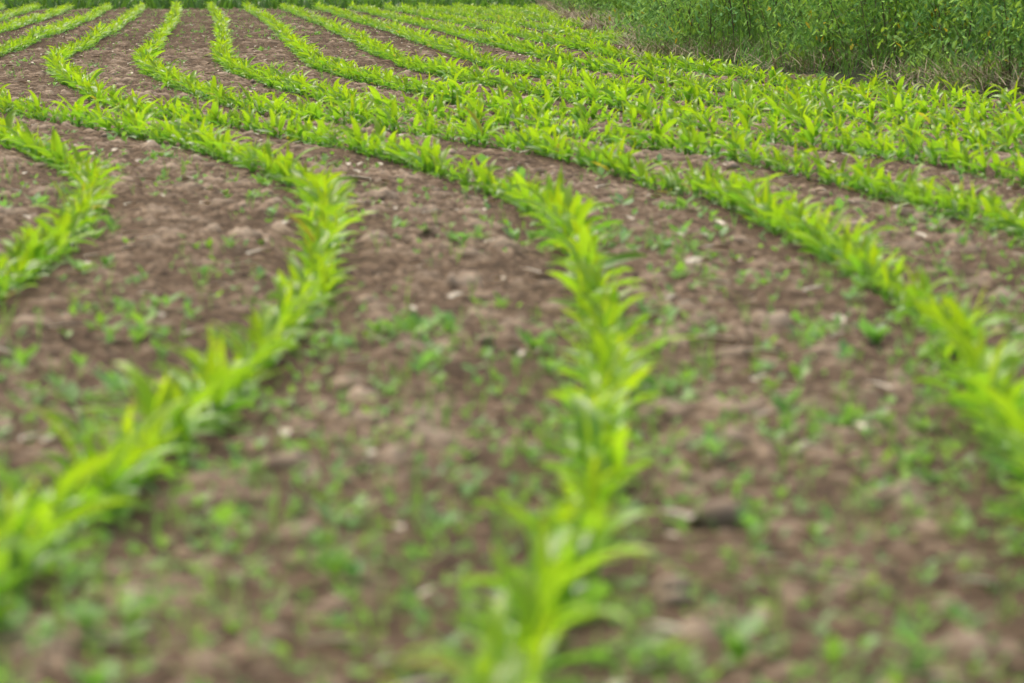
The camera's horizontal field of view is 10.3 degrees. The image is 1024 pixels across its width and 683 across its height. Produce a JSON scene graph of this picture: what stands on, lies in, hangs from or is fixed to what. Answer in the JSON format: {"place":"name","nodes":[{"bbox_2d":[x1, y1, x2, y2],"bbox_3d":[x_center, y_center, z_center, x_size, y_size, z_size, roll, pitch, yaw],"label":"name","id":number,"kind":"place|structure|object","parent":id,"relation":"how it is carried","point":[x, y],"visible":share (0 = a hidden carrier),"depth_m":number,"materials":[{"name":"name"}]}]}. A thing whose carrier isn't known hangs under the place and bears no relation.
{"place":"outdoors","nodes":[
{"label":"outdoors","id":0,"kind":"place"},
{"bbox_2d":[0,7,1023,682],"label":"field soil","id":1,"kind":"structure","parent":0,"point":[172,215],"depth_m":11.62,"materials":[{"name":"brown soil"}]},
{"bbox_2d":[0,0,627,44],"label":"crop rows","id":2,"kind":"object","parent":1,"relation":"on","point":[497,13],"visible":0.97,"depth_m":88.17,"materials":[{"name":"green plant"}]},
{"bbox_2d":[0,22,1023,682],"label":"straw residue","id":3,"kind":"object","parent":1,"relation":"on","point":[664,628],"visible":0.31,"depth_m":13.34},
{"bbox_2d":[0,38,1023,638],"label":"stones","id":4,"kind":"object","parent":1,"relation":"on","point":[722,512],"visible":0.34,"depth_m":8.93,"materials":[{"name":"stone"}]},
{"bbox_2d":[0,110,1023,682],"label":"maize","id":5,"kind":"object","parent":1,"relation":"on","point":[562,556],"depth_m":12.55,"materials":[{"name":"green plant"}]},
{"bbox_2d":[0,5,1023,682],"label":"field weeds","id":6,"kind":"object","parent":1,"relation":"on","point":[414,323],"visible":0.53,"depth_m":9.77,"materials":[{"name":"green plant"}]},
{"bbox_2d":[0,26,1023,149],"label":"maize","id":7,"kind":"object","parent":1,"relation":"on","point":[147,62],"depth_m":35.31,"materials":[{"name":"green plant"}]},
{"bbox_2d":[529,0,1023,100],"bbox_3d":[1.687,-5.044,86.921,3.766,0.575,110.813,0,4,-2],"label":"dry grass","id":8,"kind":"structure","parent":1,"relation":"on","point":[572,14],"depth_m":46.66,"materials":[{"name":"plant"}]},
{"bbox_2d":[544,0,1023,88],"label":"hedge","id":9,"kind":"object","parent":1,"relation":"on","point":[989,18],"depth_m":46.28,"materials":[{"name":"green plant"}]},
{"bbox_2d":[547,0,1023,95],"bbox_3d":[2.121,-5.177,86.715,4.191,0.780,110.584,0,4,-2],"label":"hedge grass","id":10,"kind":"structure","parent":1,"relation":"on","point":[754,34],"depth_m":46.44,"materials":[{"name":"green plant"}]},
{"bbox_3d":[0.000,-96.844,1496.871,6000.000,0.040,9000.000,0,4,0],"label":"ground","id":11,"kind":"structure","parent":0,"visible":0},
{"bbox_2d":[0,0,549,9],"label":"headland grass","id":12,"kind":"structure","parent":11,"relation":"on","point":[165,4],"depth_m":126.16,"materials":[{"name":"green plant"}]}
]}

